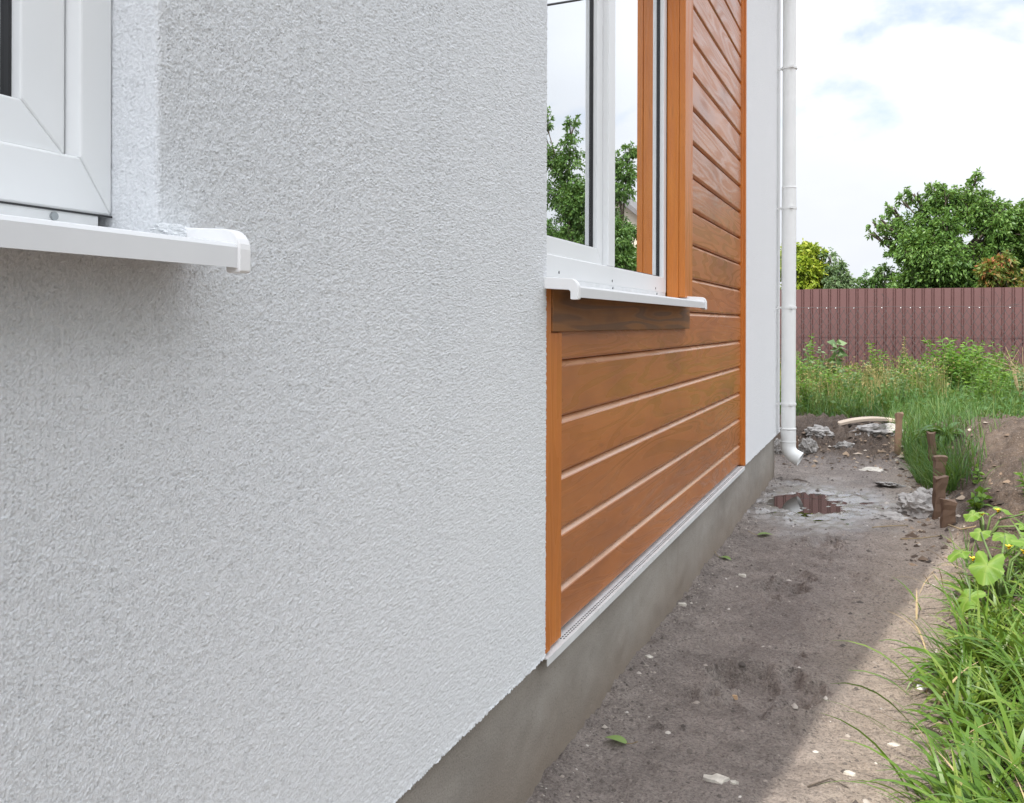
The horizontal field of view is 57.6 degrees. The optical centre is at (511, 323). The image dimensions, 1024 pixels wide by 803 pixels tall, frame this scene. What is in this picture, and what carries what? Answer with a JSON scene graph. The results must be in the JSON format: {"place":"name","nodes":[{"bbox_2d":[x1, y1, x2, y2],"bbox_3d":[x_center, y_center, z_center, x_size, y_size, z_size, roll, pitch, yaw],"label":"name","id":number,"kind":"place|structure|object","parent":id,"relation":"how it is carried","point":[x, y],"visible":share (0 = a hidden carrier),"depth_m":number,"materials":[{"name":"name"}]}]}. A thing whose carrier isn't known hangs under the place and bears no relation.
{"place":"outdoors","nodes":[
{"label":"outdoors","id":0,"kind":"place"},
{"bbox_2d":[525,409,1023,802],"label":"ground","id":1,"kind":"structure","parent":0,"point":[744,761],"depth_m":3.09,"materials":[{"name":"soil"}]},
{"bbox_2d":[0,0,803,802],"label":"house","id":2,"kind":"structure","parent":1,"relation":"on","point":[390,404],"depth_m":1.44,"materials":[{"name":"white paint"}]},
{"bbox_2d":[0,0,250,273],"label":"window","id":3,"kind":"structure","parent":2,"relation":"in","point":[55,55],"depth_m":0.99,"materials":[{"name":"white plastic"}]},
{"bbox_2d":[544,0,706,309],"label":"window","id":4,"kind":"structure","parent":2,"relation":"in","point":[607,59],"depth_m":2.91,"materials":[{"name":"white plastic"}]},
{"bbox_2d":[605,735,637,743],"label":"fallen leaf","id":5,"kind":"object","parent":1,"relation":"on","point":[619,738],"visible":1,"depth_m":2.44,"materials":[{"name":"plant"}]},
{"bbox_2d":[678,602,686,606],"bbox_3d":[0.663,1.099,3.637,0.039,0.015,0.025,0,0,22],"label":"mortar flake","id":6,"kind":"object","parent":1,"relation":"on","point":[683,604],"visible":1,"depth_m":3.63,"materials":[{"name":"grey concrete"}]},
{"bbox_2d":[703,773,729,784],"bbox_3d":[0.491,1.103,2.252,0.064,0.015,0.043,0,0,36],"label":"mortar flake","id":7,"kind":"object","parent":1,"relation":"on","point":[716,778],"visible":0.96,"depth_m":2.24,"materials":[{"name":"grey concrete"}]},
{"bbox_2d":[730,780,738,784],"bbox_3d":[0.530,1.101,2.229,0.021,0.015,0.016,0,0,-13],"label":"mortar flake","id":8,"kind":"object","parent":1,"relation":"on","point":[733,782],"visible":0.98,"depth_m":2.22,"materials":[{"name":"grey concrete"}]},
{"bbox_2d":[537,456,1007,802],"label":"grit","id":9,"kind":"object","parent":1,"relation":"on","point":[741,663],"visible":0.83,"depth_m":2.98,"materials":[{"name":"grey gravel"}]},
{"bbox_2d":[774,438,782,453],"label":"rubble lump","id":10,"kind":"object","parent":1,"relation":"on","point":[777,446],"visible":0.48,"depth_m":7.64,"materials":[{"name":"grey stone"}]},
{"bbox_2d":[796,351,803,389],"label":"weed plant","id":11,"kind":"object","parent":1,"relation":"on","point":[799,371],"visible":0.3,"depth_m":11.34,"materials":[{"name":"green plant"}]},
{"bbox_2d":[796,378,816,411],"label":"weed","id":12,"kind":"object","parent":1,"relation":"on","point":[801,390],"visible":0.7,"depth_m":9.90,"materials":[{"name":"green plant"}]},
{"bbox_2d":[780,238,833,289],"bbox_3d":[4.436,-0.116,14.425,0.996,2.438,1.164,0,0,-9],"label":"yellow maple","id":13,"kind":"object","parent":1,"relation":"on","point":[809,269],"visible":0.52,"depth_m":14.07,"materials":[{"name":"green plant"}]},
{"bbox_2d":[797,362,816,385],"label":"weed","id":14,"kind":"object","parent":1,"relation":"on","point":[803,376],"visible":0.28,"depth_m":11.31,"materials":[{"name":"green plant"}]},
{"bbox_2d":[798,334,817,381],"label":"stalk weed","id":15,"kind":"object","parent":1,"relation":"on","point":[810,348],"visible":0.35,"depth_m":11.74,"materials":[{"name":"green plant"}]},
{"bbox_2d":[798,436,818,455],"bbox_3d":[2.447,1.025,7.691,0.155,0.200,0.146,0,0,-29],"label":"rubble lump","id":16,"kind":"object","parent":1,"relation":"on","point":[807,445],"visible":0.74,"depth_m":7.65,"materials":[{"name":"grey concrete"}]},
{"bbox_2d":[796,354,826,394],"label":"weed","id":17,"kind":"object","parent":1,"relation":"on","point":[816,374],"visible":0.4,"depth_m":11.19,"materials":[{"name":"green plant"}]},
{"bbox_2d":[803,345,831,386],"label":"weed plant","id":18,"kind":"object","parent":1,"relation":"on","point":[808,351],"visible":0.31,"depth_m":11.54,"materials":[{"name":"green plant"}]},
{"bbox_2d":[804,425,834,438],"bbox_3d":[2.671,0.956,8.091,0.273,0.116,0.186,7,13,22],"label":"rubble lump","id":19,"kind":"object","parent":1,"relation":"on","point":[818,431],"visible":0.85,"depth_m":8.05,"materials":[{"name":"white stone"}]},
{"bbox_2d":[759,492,883,524],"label":"puddle","id":20,"kind":"object","parent":1,"relation":"on","point":[813,503],"visible":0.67,"depth_m":5.75,"materials":[{"name":"brown liquid"}]},
{"bbox_2d":[807,778,847,787],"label":"twig","id":21,"kind":"object","parent":1,"relation":"on","point":[824,781],"visible":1,"depth_m":2.22,"materials":[{"name":"wood"}]},
{"bbox_2d":[818,363,839,397],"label":"weed","id":22,"kind":"object","parent":1,"relation":"on","point":[826,372],"visible":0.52,"depth_m":10.23,"materials":[{"name":"green plant"}]},
{"bbox_2d":[820,372,841,406],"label":"weed","id":23,"kind":"object","parent":1,"relation":"on","point":[826,385],"visible":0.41,"depth_m":10.21,"materials":[{"name":"green plant"}]},
{"bbox_2d":[817,247,856,288],"bbox_3d":[4.872,-0.032,14.028,0.710,2.271,0.746,0,0,-10],"label":"grey leaved shrub","id":24,"kind":"object","parent":1,"relation":"on","point":[836,278],"visible":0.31,"depth_m":13.96,"materials":[{"name":"green plant"}]},
{"bbox_2d":[827,339,847,385],"bbox_3d":[3.962,0.623,11.359,0.237,0.872,0.255,0,0,-29],"label":"young sapling","id":25,"kind":"object","parent":1,"relation":"on","point":[841,353],"visible":0.61,"depth_m":11.35,"materials":[{"name":"green plant"}]},
{"bbox_2d":[833,441,854,448],"bbox_3d":[2.768,1.024,7.731,0.178,0.094,0.142,0,0,-5],"label":"rubble lump","id":26,"kind":"object","parent":1,"relation":"on","point":[846,444],"visible":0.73,"depth_m":7.69,"materials":[{"name":"white stone"}]},
{"bbox_2d":[843,770,855,775],"bbox_3d":[0.825,1.102,2.275,0.029,0.015,0.018,0,0,40],"label":"mortar flake","id":27,"kind":"object","parent":1,"relation":"on","point":[848,772],"visible":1,"depth_m":2.27,"materials":[{"name":"white concrete"}]},
{"bbox_2d":[839,371,861,396],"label":"weed","id":28,"kind":"object","parent":1,"relation":"on","point":[846,382],"visible":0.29,"depth_m":10.29,"materials":[{"name":"green plant"}]},
{"bbox_2d":[838,363,863,392],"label":"weed","id":29,"kind":"object","parent":1,"relation":"on","point":[855,376],"visible":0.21,"depth_m":11.16,"materials":[{"name":"green plant"}]},
{"bbox_2d":[862,361,870,390],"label":"weed plant","id":30,"kind":"object","parent":1,"relation":"on","point":[867,373],"visible":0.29,"depth_m":11.04,"materials":[{"name":"green plant"}]},
{"bbox_2d":[837,416,905,424],"bbox_3d":[3.322,0.898,8.525,0.660,0.072,0.140,0,2,4],"label":"pipe","id":31,"kind":"object","parent":1,"relation":"on","point":[856,419],"visible":0.74,"depth_m":8.48,"materials":[{"name":"beige plastic"}]},
{"bbox_2d":[859,467,884,471],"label":"rubble lump","id":32,"kind":"object","parent":1,"relation":"on","point":[878,469],"visible":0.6,"depth_m":7.04,"materials":[{"name":"white stone"}]},
{"bbox_2d":[862,360,885,389],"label":"weed","id":33,"kind":"object","parent":1,"relation":"on","point":[876,370],"visible":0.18,"depth_m":11.44,"materials":[{"name":"green plant"}]},
{"bbox_2d":[852,262,896,288],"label":"hedge shrub","id":34,"kind":"object","parent":1,"relation":"on","point":[877,278],"visible":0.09,"depth_m":15.23,"materials":[{"name":"green plant"}]},
{"bbox_2d":[852,423,902,436],"bbox_3d":[3.112,0.933,7.965,0.446,0.157,0.266,-7,-2,22],"label":"rubble lump","id":35,"kind":"object","parent":1,"relation":"on","point":[875,429],"visible":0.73,"depth_m":7.90,"materials":[{"name":"grey concrete"}]},
{"bbox_2d":[866,343,888,387],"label":"stalk weed","id":36,"kind":"object","parent":1,"relation":"on","point":[871,352],"visible":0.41,"depth_m":11.43,"materials":[{"name":"green plant"}]},
{"bbox_2d":[873,482,905,487],"bbox_3d":[2.583,1.103,6.344,0.335,0.043,0.178,14,-10,-38],"label":"rubble lump","id":37,"kind":"object","parent":1,"relation":"on","point":[889,484],"visible":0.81,"depth_m":6.27,"materials":[{"name":"grey stone"}]},
{"bbox_2d":[872,525,907,527],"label":"twig","id":38,"kind":"object","parent":1,"relation":"on","point":[889,525],"visible":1,"depth_m":5.04,"materials":[{"name":"wood"}]},
{"bbox_2d":[871,511,910,520],"bbox_3d":[2.158,1.107,5.296,0.229,0.046,0.183,-1,9,22],"label":"rubble lump","id":39,"kind":"object","parent":1,"relation":"on","point":[892,515],"visible":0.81,"depth_m":5.29,"materials":[{"name":"grey concrete"}]},
{"bbox_2d":[887,742,899,746],"bbox_3d":[0.993,1.100,2.421,0.036,0.015,0.024,0,0,7],"label":"mortar flake","id":40,"kind":"object","parent":1,"relation":"on","point":[892,744],"visible":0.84,"depth_m":2.42,"materials":[{"name":"white concrete"}]},
{"bbox_2d":[894,412,903,455],"bbox_3d":[3.118,0.946,7.531,0.068,0.462,0.045,4,0,2],"label":"wooden stake","id":41,"kind":"object","parent":1,"relation":"on","point":[898,422],"visible":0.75,"depth_m":7.52,"materials":[{"name":"brown wood"}]},
{"bbox_2d":[887,370,910,401],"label":"weed","id":42,"kind":"object","parent":1,"relation":"on","point":[898,379],"visible":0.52,"depth_m":9.55,"materials":[{"name":"green plant"}]},
{"bbox_2d":[889,351,912,385],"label":"weed","id":43,"kind":"object","parent":1,"relation":"on","point":[899,369],"visible":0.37,"depth_m":10.84,"materials":[{"name":"green plant"}]},
{"bbox_2d":[778,422,1023,565],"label":"soil clods","id":44,"kind":"object","parent":1,"relation":"on","point":[959,496],"visible":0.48,"depth_m":5.73,"materials":[{"name":"brown soil"}]},
{"bbox_2d":[780,287,1023,380],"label":"metal fence","id":45,"kind":"object","parent":1,"relation":"on","point":[903,300],"visible":0.16,"depth_m":12.89,"materials":[{"name":"brown metal"}]},
{"bbox_2d":[780,352,1023,422],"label":"meadow grass","id":46,"kind":"structure","parent":1,"relation":"on","point":[1015,399],"depth_m":9.48,"materials":[{"name":"green plant"}]},
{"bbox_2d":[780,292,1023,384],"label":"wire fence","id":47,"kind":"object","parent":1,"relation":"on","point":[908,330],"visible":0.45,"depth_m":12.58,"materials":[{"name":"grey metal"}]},
{"bbox_2d":[780,349,1023,415],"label":"seeding grass","id":48,"kind":"structure","parent":1,"relation":"on","point":[874,378],"depth_m":10.04,"materials":[{"name":"green plant"}]},
{"bbox_2d":[902,337,908,377],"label":"stalk weed","id":49,"kind":"object","parent":1,"relation":"on","point":[905,354],"visible":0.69,"depth_m":10.98,"materials":[{"name":"green plant"}]},
{"bbox_2d":[890,491,933,518],"bbox_3d":[2.366,1.078,5.411,0.285,0.191,0.296,0,0,-18],"label":"rubble lump","id":50,"kind":"object","parent":1,"relation":"on","point":[918,505],"visible":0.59,"depth_m":5.35,"materials":[{"name":"white stone"}]},
{"bbox_2d":[903,348,928,385],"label":"weed","id":51,"kind":"object","parent":1,"relation":"on","point":[924,359],"visible":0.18,"depth_m":10.79,"materials":[{"name":"green plant"}]},
{"bbox_2d":[906,359,928,384],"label":"weed","id":52,"kind":"object","parent":1,"relation":"on","point":[913,360],"visible":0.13,"depth_m":11.18,"materials":[{"name":"green plant"}]},
{"bbox_2d":[900,535,939,538],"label":"twig","id":53,"kind":"object","parent":1,"relation":"on","point":[918,538],"visible":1,"depth_m":4.76,"materials":[{"name":"wood"}]},
{"bbox_2d":[916,684,926,689],"bbox_3d":[1.223,1.084,2.770,0.036,0.015,0.028,0,0,6],"label":"mortar flake","id":54,"kind":"object","parent":1,"relation":"on","point":[921,688],"visible":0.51,"depth_m":2.76,"materials":[{"name":"white concrete"}]},
{"bbox_2d":[902,361,941,396],"bbox_3d":[4.619,0.729,10.469,0.406,0.611,0.351,0,0,32],"label":"bushy weed","id":55,"kind":"object","parent":1,"relation":"on","point":[926,374],"visible":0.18,"depth_m":10.41,"materials":[{"name":"green plant"}]},
{"bbox_2d":[915,356,935,394],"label":"weed","id":56,"kind":"object","parent":1,"relation":"on","point":[932,378],"visible":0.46,"depth_m":10.14,"materials":[{"name":"green plant"}]},
{"bbox_2d":[914,362,936,384],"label":"weed","id":57,"kind":"object","parent":1,"relation":"on","point":[921,371],"visible":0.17,"depth_m":10.45,"materials":[{"name":"green plant"}]},
{"bbox_2d":[926,431,936,463],"bbox_3d":[2.901,0.951,6.419,0.060,0.426,0.040,-7,4,-12],"label":"wooden stake","id":58,"kind":"object","parent":1,"relation":"on","point":[930,436],"visible":0.45,"depth_m":6.40,"materials":[{"name":"brown wood"}]},
{"bbox_2d":[916,487,948,498],"bbox_3d":[2.511,1.080,5.583,0.235,0.180,0.208,0,0,31],"label":"rubble lump","id":59,"kind":"object","parent":1,"relation":"on","point":[926,491],"visible":0.07,"depth_m":5.59,"materials":[{"name":"white stone"}]},
{"bbox_2d":[912,422,963,450],"bbox_3d":[3.307,0.874,7.074,0.530,0.221,0.572,0,0,22],"label":"dock plant","id":60,"kind":"object","parent":1,"relation":"on","point":[932,430],"visible":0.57,"depth_m":7.08,"materials":[{"name":"green plant"}]},
{"bbox_2d":[932,475,948,519],"bbox_3d":[2.381,1.024,5.186,0.073,0.358,0.052,3,-1,2],"label":"wooden stake","id":61,"kind":"object","parent":1,"relation":"on","point":[940,483],"visible":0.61,"depth_m":5.17,"materials":[{"name":"brown wood"}]},
{"bbox_2d":[933,455,947,475],"bbox_3d":[2.688,1.016,5.868,0.081,0.368,0.053,3,0,5],"label":"wooden stake","id":62,"kind":"object","parent":1,"relation":"on","point":[937,462],"visible":0.41,"depth_m":5.85,"materials":[{"name":"brown wood"}]},
{"bbox_2d":[864,166,1023,288],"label":"walnut tree","id":63,"kind":"object","parent":1,"relation":"on","point":[929,251],"visible":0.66,"depth_m":14.37,"materials":[{"name":"green plant"}]},
{"bbox_2d":[867,390,1023,568],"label":"path edge grass","id":64,"kind":"structure","parent":1,"relation":"on","point":[922,465],"depth_m":6.76,"materials":[{"name":"green plant"}]},
{"bbox_2d":[939,498,957,527],"bbox_3d":[2.309,1.062,4.942,0.083,0.264,0.062,4,2,5],"label":"wooden stake","id":65,"kind":"object","parent":1,"relation":"on","point":[948,512],"visible":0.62,"depth_m":4.92,"materials":[{"name":"brown wood"}]},
{"bbox_2d":[921,336,988,398],"bbox_3d":[4.978,0.574,10.473,0.641,0.861,0.716,0,0,-2],"label":"bushy weed","id":66,"kind":"object","parent":1,"relation":"on","point":[960,365],"visible":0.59,"depth_m":10.40,"materials":[{"name":"green plant"}]},
{"bbox_2d":[948,524,975,529],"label":"twig","id":67,"kind":"object","parent":1,"relation":"on","point":[960,528],"visible":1,"depth_m":4.67,"materials":[{"name":"wood"}]},
{"bbox_2d":[953,370,991,405],"bbox_3d":[4.673,0.711,9.425,0.366,0.485,0.241,0,0,-2],"label":"weed","id":68,"kind":"object","parent":1,"relation":"on","point":[982,385],"visible":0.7,"depth_m":9.43,"materials":[{"name":"green plant"}]},
{"bbox_2d":[971,464,984,483],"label":"weed plant","id":69,"kind":"object","parent":1,"relation":"on","point":[977,481],"visible":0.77,"depth_m":5.57,"materials":[{"name":"green plant"}]},
{"bbox_2d":[964,486,993,511],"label":"weed plant","id":70,"kind":"object","parent":1,"relation":"on","point":[976,502],"visible":0.69,"depth_m":4.92,"materials":[{"name":"green plant"}]},
{"bbox_2d":[967,352,1000,394],"bbox_3d":[5.130,0.650,10.161,0.342,0.699,0.245,0,0,9],"label":"weed","id":71,"kind":"object","parent":1,"relation":"on","point":[988,381],"visible":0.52,"depth_m":10.12,"materials":[{"name":"green plant"}]},
{"bbox_2d":[947,528,1023,620],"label":"squash plant","id":72,"kind":"object","parent":1,"relation":"on","point":[979,567],"visible":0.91,"depth_m":3.34,"materials":[{"name":"green plant"}]},
{"bbox_2d":[971,369,1006,392],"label":"weed","id":73,"kind":"object","parent":1,"relation":"on","point":[985,379],"visible":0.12,"depth_m":10.23,"materials":[{"name":"green plant"}]},
{"bbox_2d":[965,349,1013,389],"bbox_3d":[5.439,0.636,10.766,0.522,0.728,0.552,0,0,-7],"label":"bushy weed","id":74,"kind":"object","parent":1,"relation":"on","point":[983,367],"visible":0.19,"depth_m":10.69,"materials":[{"name":"green plant"}]},
{"bbox_2d":[963,506,1023,534],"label":"squash plant","id":75,"kind":"object","parent":1,"relation":"on","point":[972,516],"visible":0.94,"depth_m":4.37,"materials":[{"name":"green plant"}]},
{"bbox_2d":[972,249,1023,287],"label":"red tipped shrub","id":76,"kind":"object","parent":1,"relation":"on","point":[999,271],"visible":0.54,"depth_m":13.19,"materials":[{"name":"green plant"}]},
{"bbox_2d":[988,368,1009,404],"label":"weed","id":77,"kind":"object","parent":1,"relation":"on","point":[997,388],"visible":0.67,"depth_m":9.22,"materials":[{"name":"green plant"}]},
{"bbox_2d":[989,363,1016,397],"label":"weed","id":78,"kind":"object","parent":1,"relation":"on","point":[1001,376],"visible":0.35,"depth_m":9.96,"materials":[{"name":"green plant"}]},
{"bbox_2d":[988,341,1018,393],"bbox_3d":[5.446,0.615,10.318,0.354,0.842,0.192,0,0,45],"label":"weed plant","id":79,"kind":"object","parent":1,"relation":"on","point":[1002,361],"visible":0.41,"depth_m":10.34,"materials":[{"name":"green plant"}]},
{"bbox_2d":[984,347,1023,395],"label":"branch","id":80,"kind":"object","parent":1,"relation":"on","point":[1015,378],"visible":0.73,"depth_m":10.02,"materials":[{"name":"plant"}]},
{"bbox_2d":[1014,472,1023,496],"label":"weed plant","id":81,"kind":"object","parent":1,"relation":"on","point":[1020,474],"visible":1,"depth_m":4.80,"materials":[{"name":"green plant"}]},
{"bbox_2d":[1015,364,1023,397],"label":"weed","id":82,"kind":"object","parent":1,"relation":"on","point":[1020,379],"visible":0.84,"depth_m":9.30,"materials":[{"name":"green plant"}]},
{"bbox_2d":[780,0,1023,286],"label":"sky","id":83,"kind":"structure","parent":0,"point":[892,96],"materials":[{"name":"white"}]},
{"bbox_2d":[822,516,1023,802],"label":"bank grass","id":84,"kind":"structure","parent":0,"point":[967,675],"depth_m":2.45,"materials":[{"name":"plant"}]}
]}

